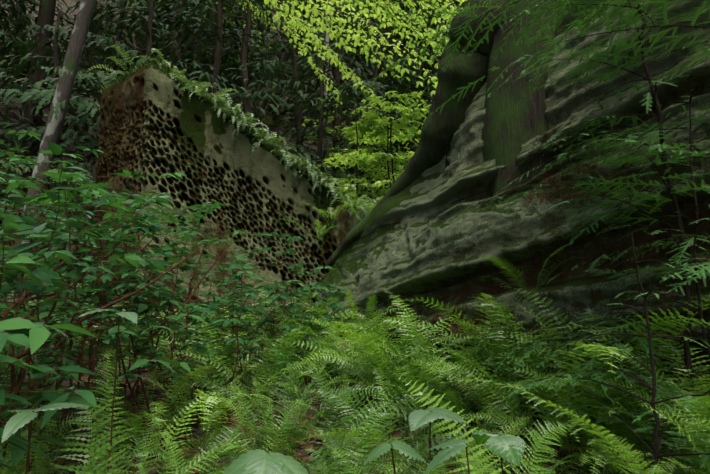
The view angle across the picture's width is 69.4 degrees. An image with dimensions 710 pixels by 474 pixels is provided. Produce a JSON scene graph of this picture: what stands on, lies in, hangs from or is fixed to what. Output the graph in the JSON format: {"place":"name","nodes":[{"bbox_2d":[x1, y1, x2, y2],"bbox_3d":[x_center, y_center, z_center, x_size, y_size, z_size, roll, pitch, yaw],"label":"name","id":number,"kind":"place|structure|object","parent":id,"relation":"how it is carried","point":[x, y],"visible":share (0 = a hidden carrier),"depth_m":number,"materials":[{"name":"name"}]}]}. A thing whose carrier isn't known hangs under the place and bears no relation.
{"place":"outdoors","nodes":[
{"label":"outdoors","id":0,"kind":"place"},
{"bbox_2d":[0,0,698,473],"bbox_3d":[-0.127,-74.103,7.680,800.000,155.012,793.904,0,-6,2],"label":"terrain","id":1,"kind":"structure","parent":0,"point":[154,394],"depth_m":3.81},
{"bbox_2d":[7,0,95,317],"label":"tree trunk","id":2,"kind":"object","parent":1,"relation":"on","point":[63,92],"visible":0.52,"depth_m":7.03,"materials":[{"name":"grey plant"}]},
{"bbox_2d":[0,130,353,473],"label":"shrub","id":3,"kind":"object","parent":1,"relation":"on","point":[33,337],"depth_m":2.85,"materials":[{"name":"green plant"}]},
{"bbox_2d":[0,0,448,306],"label":"hillside fern cover","id":4,"kind":"object","parent":1,"relation":"on","point":[270,120],"visible":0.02,"depth_m":17.00,"materials":[{"name":"green plant"}]},
{"bbox_2d":[89,61,364,340],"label":"stone block","id":5,"kind":"structure","parent":1,"relation":"on","point":[150,121],"depth_m":6.17,"materials":[{"name":"grey stone"}]},
{"bbox_2d":[86,45,371,224],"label":"ferns","id":6,"kind":"object","parent":5,"relation":"on","point":[307,165],"visible":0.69,"depth_m":6.26,"materials":[{"name":"green plant"}]},
{"bbox_2d":[101,54,365,214],"bbox_3d":[-1.507,-1.158,6.493,3.755,1.992,1.033,0,-6,-3],"label":"moss","id":7,"kind":"object","parent":5,"relation":"on","point":[133,69],"visible":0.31,"depth_m":6.32,"materials":[{"name":"green plant"}]},
{"bbox_2d":[0,0,464,301],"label":"thicket","id":8,"kind":"object","parent":1,"relation":"on","point":[13,91],"depth_m":11.28,"materials":[{"name":"green plant"}]},
{"bbox_2d":[0,280,525,473],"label":"herb","id":9,"kind":"object","parent":1,"relation":"on","point":[509,448],"depth_m":1.39,"materials":[{"name":"green plant"}]},
{"bbox_2d":[182,0,465,209],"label":"beech","id":10,"kind":"object","parent":1,"relation":"on","point":[368,162],"depth_m":8.62,"materials":[{"name":"green plant"}]},
{"bbox_2d":[322,0,330,155],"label":"birch trunk","id":11,"kind":"object","parent":1,"relation":"on","point":[327,44],"visible":0.27,"depth_m":14.20,"materials":[{"name":"grey plant"}]},
{"bbox_2d":[43,366,621,473],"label":"fallen twigs","id":12,"kind":"object","parent":1,"relation":"on","point":[391,435],"visible":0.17,"depth_m":2.92,"materials":[{"name":"brown wood"}]},
{"bbox_2d":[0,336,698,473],"bbox_3d":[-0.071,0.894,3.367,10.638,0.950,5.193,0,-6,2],"label":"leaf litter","id":13,"kind":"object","parent":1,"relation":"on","point":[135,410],"visible":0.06,"depth_m":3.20,"materials":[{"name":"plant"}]},
{"bbox_2d":[0,185,709,473],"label":"ferns","id":14,"kind":"object","parent":1,"relation":"on","point":[420,379],"depth_m":2.69,"materials":[{"name":"green plant"}]},
{"bbox_2d":[313,0,709,450],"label":"rock formation","id":15,"kind":"object","parent":1,"relation":"on","point":[405,245],"visible":0.5,"depth_m":3.41,"materials":[{"name":"grey stone"}]},
{"bbox_2d":[325,0,557,266],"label":"tree","id":16,"kind":"object","parent":15,"relation":"attached to","point":[514,119],"visible":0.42,"depth_m":3.88,"materials":[{"name":"green plant"}]},
{"bbox_2d":[369,0,709,473],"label":"hemlock","id":17,"kind":"object","parent":1,"relation":"on","point":[604,76],"depth_m":2.47,"materials":[{"name":"green plant"}]}
]}

